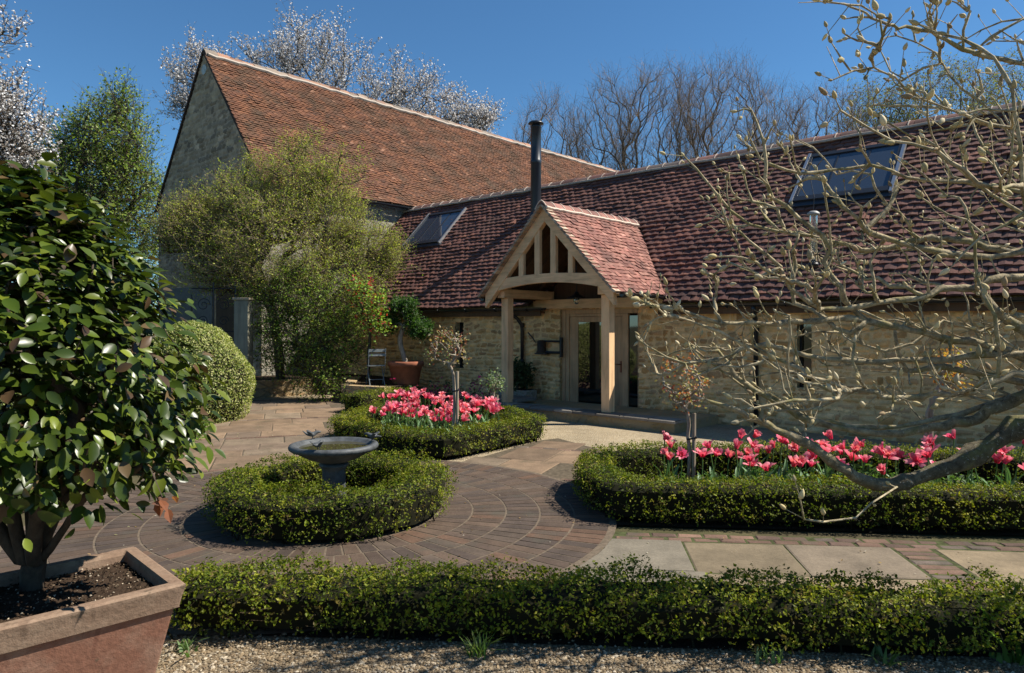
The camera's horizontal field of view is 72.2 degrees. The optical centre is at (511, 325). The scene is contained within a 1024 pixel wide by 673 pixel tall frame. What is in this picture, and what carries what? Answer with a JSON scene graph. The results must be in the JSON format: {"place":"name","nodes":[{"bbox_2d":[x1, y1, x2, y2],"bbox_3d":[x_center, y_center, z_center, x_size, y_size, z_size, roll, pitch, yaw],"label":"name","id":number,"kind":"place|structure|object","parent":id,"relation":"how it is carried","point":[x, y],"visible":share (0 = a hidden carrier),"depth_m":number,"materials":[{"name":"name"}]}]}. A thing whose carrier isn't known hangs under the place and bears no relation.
{"place":"outdoors","nodes":[
{"label":"outdoors","id":0,"kind":"place"},
{"bbox_2d":[0,347,95,416],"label":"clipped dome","id":1,"kind":"structure","parent":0,"point":[2,403],"depth_m":11.73,"materials":[{"name":"green plant"}]},
{"bbox_2d":[137,398,351,484],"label":"stone path","id":2,"kind":"structure","parent":0,"point":[232,449],"depth_m":12.07,"materials":[{"name":"stone"}]},
{"bbox_2d":[232,298,254,400],"bbox_3d":[-6.499,0.595,17.000,0.400,2.510,0.400,0,0,0],"label":"gate post","id":3,"kind":"object","parent":2,"relation":"on","point":[243,330],"visible":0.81,"depth_m":16.83,"materials":[{"name":"grey stone"}]},
{"bbox_2d":[154,398,344,474],"bbox_3d":[-4.460,1.833,13.161,2.456,0.022,9.000,0,0,-11],"label":"brick edging","id":4,"kind":"object","parent":2,"relation":"on","point":[263,436],"visible":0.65,"depth_m":11.65,"materials":[{"name":"brick"}]},
{"bbox_2d":[0,459,616,634],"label":"brick paving","id":5,"kind":"structure","parent":0,"point":[549,508],"depth_m":6.12,"materials":[{"name":"brown brick"}]},
{"bbox_2d":[199,445,460,546],"bbox_3d":[-1.727,1.590,6.895,2.440,0.532,2.439,0,0,0],"label":"box hedge","id":6,"kind":"object","parent":5,"relation":"on","point":[265,501],"visible":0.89,"depth_m":6.14,"materials":[{"name":"green plant"}]},
{"bbox_2d":[254,373,402,386],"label":"terrace","id":7,"kind":"structure","parent":0,"point":[388,381],"depth_m":18.74,"materials":[{"name":"stone"}]},
{"bbox_2d":[133,120,422,379],"bbox_3d":[-6.101,-2.002,18.391,7.455,6.947,4.081,0,0,0],"label":"shrub","id":8,"kind":"object","parent":7,"relation":"on","point":[221,229],"visible":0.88,"depth_m":18.21,"materials":[{"name":"green plant"}]},
{"bbox_2d":[341,271,396,383],"bbox_3d":[-3.394,0.075,16.833,1.393,2.773,1.129,0,0,0],"label":"red leaved shrub","id":9,"kind":"object","parent":7,"relation":"on","point":[363,291],"visible":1,"depth_m":16.78,"materials":[{"name":"green plant"}]},
{"bbox_2d":[366,348,385,384],"bbox_3d":[-3.313,1.008,17.081,0.430,0.888,0.494,0,0,-20],"label":"folding chair","id":10,"kind":"object","parent":7,"relation":"on","point":[376,350],"visible":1,"depth_m":16.94,"materials":[{"name":"grey paint"}]},
{"bbox_2d":[387,360,423,384],"bbox_3d":[-2.620,1.165,17.300,0.898,0.560,0.898,0,0,0],"label":"round pot","id":11,"kind":"object","parent":7,"relation":"on","point":[408,372],"visible":0.99,"depth_m":16.99,"materials":[{"name":"ceramic"}]},
{"bbox_2d":[373,292,434,361],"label":"topiary","id":12,"kind":"object","parent":11,"relation":"on","point":[415,325],"visible":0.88,"depth_m":17.18,"materials":[{"name":"green plant"}]},
{"bbox_2d":[381,426,535,459],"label":"bed soil","id":13,"kind":"structure","parent":0,"point":[464,454],"depth_m":10.09,"materials":[{"name":"brown soil"}]},
{"bbox_2d":[380,414,469,432],"bbox_3d":[-1.322,1.708,11.770,2.804,0.365,2.110,0,0,41],"label":"bed greenery","id":14,"kind":"object","parent":13,"relation":"on","point":[414,421],"visible":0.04,"depth_m":11.95,"materials":[{"name":"green plant"}]},
{"bbox_2d":[390,373,495,403],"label":"magenta flowers","id":15,"kind":"object","parent":13,"relation":"on","point":[448,390],"visible":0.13,"depth_m":14.11,"materials":[{"name":"pink plant"}]},
{"bbox_2d":[423,325,471,431],"bbox_3d":[-0.951,0.911,10.291,0.742,1.840,0.638,0,0,0],"label":"standard rose","id":16,"kind":"object","parent":13,"relation":"on","point":[455,355],"visible":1,"depth_m":10.28,"materials":[{"name":"brown plant"}]},
{"bbox_2d":[452,371,458,425],"bbox_3d":[-0.814,1.253,10.283,0.127,1.154,0.058,0,0,31],"label":"stake","id":17,"kind":"object","parent":13,"relation":"on","point":[457,397],"visible":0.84,"depth_m":10.25,"materials":[{"name":"brown wood"}]},
{"bbox_2d":[479,367,505,417],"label":"standard rose","id":18,"kind":"object","parent":13,"relation":"on","point":[498,383],"visible":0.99,"depth_m":12.17,"materials":[{"name":"green plant"}]},
{"bbox_2d":[0,333,1023,542],"bbox_3d":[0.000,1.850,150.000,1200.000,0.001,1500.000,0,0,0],"label":"ground","id":19,"kind":"structure","parent":0,"point":[844,534],"depth_m":6.24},
{"bbox_2d":[0,0,67,176],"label":"blossom tree","id":20,"kind":"object","parent":19,"relation":"on","point":[12,129],"visible":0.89,"depth_m":14.99,"materials":[{"name":"white plant"}]},
{"bbox_2d":[0,63,168,325],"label":"leafy tree","id":21,"kind":"object","parent":19,"relation":"on","point":[120,164],"visible":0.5,"depth_m":26.33,"materials":[{"name":"green plant"}]},
{"bbox_2d":[229,252,386,403],"bbox_3d":[-5.070,0.046,17.630,4.032,3.999,2.823,0,0,21],"label":"leafy shrub","id":22,"kind":"object","parent":19,"relation":"on","point":[312,351],"visible":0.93,"depth_m":17.11,"materials":[{"name":"green plant"}]},
{"bbox_2d":[150,0,512,132],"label":"blossom tree","id":23,"kind":"object","parent":19,"relation":"on","point":[465,114],"visible":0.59,"depth_m":36.00,"materials":[{"name":"white plant"}]},
{"bbox_2d":[154,48,617,375],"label":"barn","id":24,"kind":"structure","parent":19,"relation":"on","point":[419,158],"depth_m":23.85,"materials":[{"name":"stone"}]},
{"bbox_2d":[216,281,248,342],"bbox_3d":[-8.427,0.250,21.150,2.000,3.200,0.057,0,0,42],"label":"barn door","id":25,"kind":"structure","parent":24,"relation":"in","point":[228,312],"depth_m":21.33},
{"bbox_2d":[498,388,536,399],"bbox_3d":[0.119,1.645,15.920,0.840,0.410,0.400,0,0,42],"label":"stone trough","id":26,"kind":"object","parent":19,"relation":"on","point":[526,392],"visible":0.29,"depth_m":15.67,"materials":[{"name":"stone"}]},
{"bbox_2d":[495,357,536,391],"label":"trough plant","id":27,"kind":"object","parent":26,"relation":"in","point":[522,371],"visible":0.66,"depth_m":15.78,"materials":[{"name":"green plant"}]},
{"bbox_2d":[483,438,600,482],"bbox_3d":[0.686,1.837,9.739,1.933,0.001,2.896,0,0,32],"label":"path bed","id":28,"kind":"object","parent":19,"relation":"on","point":[561,471],"visible":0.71,"depth_m":9.26,"materials":[{"name":"beige stone"}]},
{"bbox_2d":[463,441,594,473],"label":"stone path","id":29,"kind":"structure","parent":28,"relation":"on","point":[530,459],"depth_m":9.69,"materials":[{"name":"stone"}]},
{"bbox_2d":[514,446,599,480],"bbox_3d":[0.410,1.834,9.443,1.547,0.020,1.998,0,0,22],"label":"brick edging","id":30,"kind":"object","parent":28,"relation":"on","point":[556,449],"visible":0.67,"depth_m":10.34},
{"bbox_2d":[507,81,604,160],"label":"bare tree","id":31,"kind":"object","parent":19,"relation":"on","point":[528,141],"visible":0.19,"depth_m":50.95,"materials":[{"name":"plant"}]},
{"bbox_2d":[556,60,650,170],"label":"bare tree","id":32,"kind":"object","parent":19,"relation":"on","point":[619,162],"visible":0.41,"depth_m":48.18,"materials":[{"name":"brown plant"}]},
{"bbox_2d":[597,49,732,169],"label":"bare tree","id":33,"kind":"object","parent":19,"relation":"on","point":[663,98],"visible":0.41,"depth_m":48.80,"materials":[{"name":"brown plant"}]},
{"bbox_2d":[328,100,1023,453],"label":"cottage","id":34,"kind":"structure","parent":19,"relation":"on","point":[499,278],"depth_m":13.86,"materials":[{"name":"stone"}]},
{"bbox_2d":[402,207,466,248],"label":"roof window","id":35,"kind":"structure","parent":34,"relation":"in","point":[431,231],"depth_m":21.51,"materials":[{"name":"grey"}]},
{"bbox_2d":[460,322,463,367],"bbox_3d":[-1.210,0.510,17.960,0.300,1.160,0.050,0,0,42],"label":"window frame","id":36,"kind":"structure","parent":34,"relation":"in","point":[461,323],"depth_m":18.02,"materials":[{"name":"black metal"}]},
{"bbox_2d":[528,332,562,356],"bbox_3d":[0.712,0.435,15.830,0.938,0.549,0.260,0,0,42],"label":"iron fitting","id":37,"kind":"object","parent":34,"relation":"attached to","point":[541,347],"visible":1,"depth_m":15.76,"materials":[{"name":"black metal"}]},
{"bbox_2d":[566,264,585,303],"bbox_3d":[1.319,-0.838,14.369,0.410,0.825,0.410,0,0,0],"label":"pendant lamp","id":38,"kind":"object","parent":34,"relation":"hanging from","point":[576,296],"visible":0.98,"depth_m":14.32,"materials":[{"name":"black metal"}]},
{"bbox_2d":[570,316,621,405],"bbox_3d":[1.794,0.812,15.135,1.390,1.995,0.106,0,0,42],"label":"door","id":39,"kind":"structure","parent":34,"relation":"in","point":[585,332],"depth_m":15.27,"materials":[{"name":"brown wood"}]},
{"bbox_2d":[800,324,811,387],"bbox_3d":[5.147,0.510,12.235,0.250,1.140,0.050,0,0,42],"label":"window frame","id":40,"kind":"structure","parent":34,"relation":"in","point":[805,343],"depth_m":12.24,"materials":[{"name":"black metal"}]},
{"bbox_2d":[787,140,906,207],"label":"roof window","id":41,"kind":"structure","parent":34,"relation":"in","point":[880,153],"depth_m":13.47,"materials":[{"name":"grey"}]},
{"bbox_2d":[650,41,804,163],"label":"bare tree","id":42,"kind":"object","parent":19,"relation":"on","point":[714,113],"visible":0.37,"depth_m":48.68,"materials":[{"name":"brown plant"}]},
{"bbox_2d":[736,73,817,149],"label":"bare tree","id":43,"kind":"object","parent":19,"relation":"on","point":[789,115],"visible":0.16,"depth_m":53.51,"materials":[{"name":"brown plant"}]},
{"bbox_2d":[570,438,1023,535],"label":"box hedge","id":44,"kind":"object","parent":19,"relation":"on","point":[608,482],"visible":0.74,"depth_m":6.40,"materials":[{"name":"green plant"}]},
{"bbox_2d":[600,532,1023,591],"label":"path bed","id":45,"kind":"object","parent":19,"relation":"on","point":[938,544],"visible":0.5,"depth_m":5.86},
{"bbox_2d":[578,539,693,570],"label":"stone path","id":46,"kind":"structure","parent":45,"relation":"on","point":[669,555],"depth_m":5.59,"materials":[{"name":"beige stone"}]},
{"bbox_2d":[615,532,1023,590],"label":"brick edging","id":47,"kind":"object","parent":45,"relation":"on","point":[919,551],"visible":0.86,"depth_m":5.88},
{"bbox_2d":[684,542,1023,592],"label":"stone path","id":48,"kind":"structure","parent":45,"relation":"on","point":[715,557],"depth_m":5.46,"materials":[{"name":"beige stone"}]},
{"bbox_2d":[769,71,870,143],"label":"bare tree","id":49,"kind":"object","parent":19,"relation":"on","point":[847,122],"visible":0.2,"depth_m":51.10,"materials":[{"name":"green plant"}]},
{"bbox_2d":[625,0,1023,522],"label":"magnolia","id":50,"kind":"object","parent":19,"relation":"on","point":[975,454],"visible":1,"depth_m":4.19,"materials":[{"name":"brown plant"}]},
{"bbox_2d":[803,157,823,266],"bbox_3d":[2.114,-0.801,4.913,0.119,0.791,0.136,0,0,40],"label":"bird feeder","id":51,"kind":"object","parent":50,"relation":"hanging from","point":[813,217],"visible":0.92,"depth_m":4.88,"materials":[{"name":"silver metal"}]},
{"bbox_2d":[824,72,922,134],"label":"budding tree","id":52,"kind":"object","parent":19,"relation":"on","point":[865,101],"visible":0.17,"depth_m":55.17,"materials":[{"name":"green plant"}]},
{"bbox_2d":[869,45,1018,124],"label":"budding tree","id":53,"kind":"object","parent":19,"relation":"on","point":[951,92],"visible":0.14,"depth_m":52.72,"materials":[{"name":"green plant"}]},
{"bbox_2d":[957,42,1023,109],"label":"budding tree","id":54,"kind":"object","parent":19,"relation":"on","point":[1016,77],"visible":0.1,"depth_m":57.79,"materials":[{"name":"green plant"}]},
{"bbox_2d":[0,0,1023,324],"label":"sky","id":55,"kind":"structure","parent":0,"point":[502,47],"materials":[{"name":"blue"}]},
{"bbox_2d":[155,631,1023,672],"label":"gravel","id":56,"kind":"structure","parent":0,"point":[630,654],"depth_m":3.87,"materials":[{"name":"beige gravel"}]},
{"bbox_2d":[0,547,185,672],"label":"square pot","id":57,"kind":"object","parent":56,"relation":"on","point":[108,612],"visible":0.97,"depth_m":3.12,"materials":[{"name":"ceramic"}]},
{"bbox_2d":[0,152,230,591],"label":"camellia","id":58,"kind":"object","parent":57,"relation":"on","point":[39,460],"visible":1,"depth_m":3.08,"materials":[{"name":"green plant"}]},
{"bbox_2d":[174,632,209,656],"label":"weed","id":59,"kind":"object","parent":56,"relation":"on","point":[185,645],"visible":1,"depth_m":3.96,"materials":[{"name":"green plant"}]},
{"bbox_2d":[457,629,508,659],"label":"grass tuft","id":60,"kind":"object","parent":56,"relation":"on","point":[473,649],"visible":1,"depth_m":3.92,"materials":[{"name":"green plant"}]},
{"bbox_2d":[754,639,783,663],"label":"weed","id":61,"kind":"object","parent":56,"relation":"on","point":[758,654],"visible":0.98,"depth_m":3.84,"materials":[{"name":"green plant"}]},
{"bbox_2d":[862,644,902,667],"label":"weed","id":62,"kind":"object","parent":56,"relation":"on","point":[878,649],"visible":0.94,"depth_m":3.82,"materials":[{"name":"green plant"}]},
{"bbox_2d":[556,568,708,582],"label":"stone path","id":63,"kind":"structure","parent":0,"point":[697,574],"depth_m":5.14,"materials":[{"name":"beige stone"}]},
{"bbox_2d":[253,393,1022,483],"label":"gravel path","id":64,"kind":"structure","parent":0,"point":[589,435],"depth_m":11.62,"materials":[{"name":"beige gravel"}]},
{"bbox_2d":[253,376,389,400],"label":"wall","id":65,"kind":"structure","parent":64,"relation":"on","point":[265,389],"depth_m":17.97,"materials":[{"name":"stone"}]},
{"bbox_2d":[339,386,410,412],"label":"box hedge","id":66,"kind":"object","parent":64,"relation":"on","point":[359,399],"visible":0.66,"depth_m":14.83,"materials":[{"name":"green plant"}]},
{"bbox_2d":[326,397,547,458],"bbox_3d":[-1.446,1.614,11.633,4.023,0.517,3.631,0,0,34],"label":"box hedge","id":67,"kind":"object","parent":64,"relation":"on","point":[509,427],"visible":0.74,"depth_m":10.18,"materials":[{"name":"green plant"}]},
{"bbox_2d":[482,398,717,433],"bbox_3d":[1.546,1.733,14.056,4.744,0.233,1.680,0,0,42],"label":"porch step","id":68,"kind":"object","parent":64,"relation":"on","point":[658,420],"visible":0.79,"depth_m":13.10,"materials":[{"name":"stone"}]},
{"bbox_2d":[487,395,535,402],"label":"stone slab","id":69,"kind":"structure","parent":68,"relation":"on","point":[517,398],"depth_m":15.01,"materials":[{"name":"grey stone"}]},
{"bbox_2d":[257,627,1023,657],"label":"bed soil","id":70,"kind":"structure","parent":0,"point":[640,639],"depth_m":4.09,"materials":[{"name":"brown soil"}]},
{"bbox_2d":[166,551,1023,660],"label":"box hedge","id":71,"kind":"object","parent":70,"relation":"on","point":[701,608],"visible":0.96,"depth_m":4.05,"materials":[{"name":"green plant"}]},
{"bbox_2d":[953,581,1023,665],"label":"strap leaved plant","id":72,"kind":"object","parent":70,"relation":"on","point":[1006,658],"visible":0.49,"depth_m":3.81,"materials":[{"name":"green plant"}]},
{"bbox_2d":[571,474,1023,534],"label":"bed soil","id":73,"kind":"structure","parent":0,"point":[793,525],"depth_m":6.38,"materials":[{"name":"brown soil"}]},
{"bbox_2d":[653,429,675,474],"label":"tulip","id":74,"kind":"object","parent":73,"relation":"on","point":[666,436],"visible":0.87,"depth_m":7.93,"materials":[{"name":"pink plant"}]},
{"bbox_2d":[670,447,688,481],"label":"tulip","id":75,"kind":"object","parent":73,"relation":"on","point":[681,453],"visible":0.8,"depth_m":7.14,"materials":[{"name":"pink plant"}]},
{"bbox_2d":[655,353,713,477],"bbox_3d":[1.956,1.059,7.905,0.628,1.546,0.537,0,0,25],"label":"standard rose","id":76,"kind":"object","parent":73,"relation":"on","point":[682,403],"visible":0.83,"depth_m":7.88,"materials":[{"name":"brown plant"}]},
{"bbox_2d":[686,413,696,479],"bbox_3d":[2.026,1.409,7.883,0.127,0.843,0.058,0,0,31],"label":"stake","id":77,"kind":"object","parent":73,"relation":"on","point":[694,438],"visible":0.78,"depth_m":7.85,"materials":[{"name":"brown wood"}]},
{"bbox_2d":[692,447,712,481],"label":"tulip","id":78,"kind":"object","parent":73,"relation":"on","point":[702,452],"visible":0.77,"depth_m":7.54,"materials":[{"name":"pink plant"}]},
{"bbox_2d":[702,440,715,480],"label":"tulip","id":79,"kind":"object","parent":73,"relation":"on","point":[706,444],"visible":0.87,"depth_m":7.64,"materials":[{"name":"pink plant"}]},
{"bbox_2d":[703,447,725,477],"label":"tulip","id":80,"kind":"object","parent":73,"relation":"on","point":[717,452],"visible":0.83,"depth_m":7.86,"materials":[{"name":"pink plant"}]},
{"bbox_2d":[721,448,735,478],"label":"tulip","id":81,"kind":"object","parent":73,"relation":"on","point":[729,453],"visible":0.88,"depth_m":7.76,"materials":[{"name":"pink plant"}]},
{"bbox_2d":[733,438,748,482],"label":"tulip","id":82,"kind":"object","parent":73,"relation":"on","point":[737,443],"visible":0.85,"depth_m":7.45,"materials":[{"name":"pink plant"}]},
{"bbox_2d":[738,428,746,475],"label":"tulip","id":83,"kind":"object","parent":73,"relation":"on","point":[741,433],"visible":0.84,"depth_m":8.10,"materials":[{"name":"pink plant"}]},
{"bbox_2d":[738,454,757,480],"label":"tulip","id":84,"kind":"object","parent":73,"relation":"on","point":[750,458],"visible":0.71,"depth_m":7.04,"materials":[{"name":"pink plant"}]},
{"bbox_2d":[742,437,767,480],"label":"tulip","id":85,"kind":"object","parent":73,"relation":"on","point":[754,444],"visible":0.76,"depth_m":7.38,"materials":[{"name":"pink plant"}]},
{"bbox_2d":[755,462,775,482],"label":"tulip","id":86,"kind":"object","parent":73,"relation":"on","point":[765,466],"visible":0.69,"depth_m":6.91,"materials":[{"name":"pink plant"}]},
{"bbox_2d":[776,434,790,482],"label":"tulip","id":87,"kind":"object","parent":73,"relation":"on","point":[781,439],"visible":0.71,"depth_m":7.46,"materials":[{"name":"pink plant"}]},
{"bbox_2d":[777,439,797,482],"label":"tulip","id":88,"kind":"object","parent":73,"relation":"on","point":[785,467],"visible":0.5,"depth_m":7.76,"materials":[{"name":"green plant"}]},
{"bbox_2d":[794,455,807,480],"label":"tulip","id":89,"kind":"object","parent":73,"relation":"on","point":[800,460],"visible":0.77,"depth_m":6.77,"materials":[{"name":"pink plant"}]},
{"bbox_2d":[803,446,830,484],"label":"tulip","id":90,"kind":"object","parent":73,"relation":"on","point":[811,455],"visible":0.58,"depth_m":7.21,"materials":[{"name":"pink plant"}]},
{"bbox_2d":[814,430,832,474],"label":"tulip","id":91,"kind":"object","parent":73,"relation":"on","point":[828,434],"visible":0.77,"depth_m":7.71,"materials":[{"name":"pink plant"}]},
{"bbox_2d":[655,458,1010,488],"bbox_3d":[3.453,1.679,7.402,4.403,0.429,1.391,0,0,5],"label":"bed greenery","id":92,"kind":"object","parent":73,"relation":"on","point":[961,477],"visible":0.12,"depth_m":7.55,"materials":[{"name":"green plant"}]},
{"bbox_2d":[840,441,860,481],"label":"tulip","id":93,"kind":"object","parent":73,"relation":"on","point":[855,446],"visible":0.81,"depth_m":7.32,"materials":[{"name":"pink plant"}]},
{"bbox_2d":[870,442,884,477],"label":"tulip","id":94,"kind":"object","parent":73,"relation":"on","point":[877,450],"visible":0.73,"depth_m":6.99,"materials":[{"name":"pink plant"}]},
{"bbox_2d":[881,447,894,477],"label":"tulip","id":95,"kind":"object","parent":73,"relation":"on","point":[888,452],"visible":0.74,"depth_m":6.71,"materials":[{"name":"pink plant"}]},
{"bbox_2d":[904,448,932,487],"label":"tulip","id":96,"kind":"object","parent":73,"relation":"on","point":[913,461],"visible":0.65,"depth_m":7.17,"materials":[{"name":"pink plant"}]},
{"bbox_2d":[914,447,937,487],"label":"tulip","id":97,"kind":"object","parent":73,"relation":"on","point":[927,452],"visible":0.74,"depth_m":6.89,"materials":[{"name":"pink plant"}]},
{"bbox_2d":[923,398,934,464],"bbox_3d":[4.596,1.319,7.733,0.127,1.023,0.058,0,0,31],"label":"stake","id":98,"kind":"object","parent":73,"relation":"on","point":[931,411],"visible":0.28,"depth_m":7.70,"materials":[{"name":"brown wood"}]},
{"bbox_2d":[921,434,940,486],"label":"tulip","id":99,"kind":"object","parent":73,"relation":"on","point":[929,439],"visible":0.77,"depth_m":7.33,"materials":[{"name":"pink plant"}]},
{"bbox_2d":[923,343,973,466],"bbox_3d":[4.821,0.974,7.746,0.443,1.714,0.486,0,0,42],"label":"standard rose","id":100,"kind":"object","parent":73,"relation":"on","point":[941,374],"visible":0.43,"depth_m":7.73,"materials":[{"name":"brown plant"}]},
{"bbox_2d":[943,429,959,484],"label":"tulip","id":101,"kind":"object","parent":73,"relation":"on","point":[952,435],"visible":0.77,"depth_m":7.66,"materials":[{"name":"pink plant"}]},
{"bbox_2d":[980,452,1003,486],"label":"tulip","id":102,"kind":"object","parent":73,"relation":"on","point":[998,458],"visible":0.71,"depth_m":7.27,"materials":[{"name":"pink plant"}]},
{"bbox_2d":[989,453,1013,486],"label":"tulip","id":103,"kind":"object","parent":73,"relation":"on","point":[1007,459],"visible":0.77,"depth_m":6.81,"materials":[{"name":"pink plant"}]},
{"bbox_2d":[995,445,1016,488],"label":"tulip","id":104,"kind":"object","parent":73,"relation":"on","point":[1003,450],"visible":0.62,"depth_m":7.26,"materials":[{"name":"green plant"}]},
{"bbox_2d":[1005,440,1023,484],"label":"tulip","id":105,"kind":"object","parent":73,"relation":"on","point":[1008,475],"visible":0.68,"depth_m":7.44,"materials":[{"name":"green plant"}]},
{"label":"bed soil","id":106,"kind":"structure","parent":0,"visible":0},
{"bbox_2d":[134,320,256,424],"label":"clipped dome","id":107,"kind":"structure","parent":106,"relation":"on","point":[227,366],"depth_m":13.19,"materials":[{"name":"green plant"}]},
{"bbox_2d":[191,282,235,345],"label":"iron gate","id":108,"kind":"structure","parent":106,"relation":"on","point":[213,288],"depth_m":17.19,"materials":[{"name":"black metal"}]},
{"label":"bed soil","id":109,"kind":"structure","parent":0,"visible":0},
{"bbox_2d":[288,430,380,495],"bbox_3d":[-1.738,1.459,6.864,0.874,0.783,0.893,0,0,0],"label":"birdbath","id":110,"kind":"object","parent":109,"relation":"on","point":[332,456],"visible":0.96,"depth_m":6.78,"materials":[{"name":"grey stone"}]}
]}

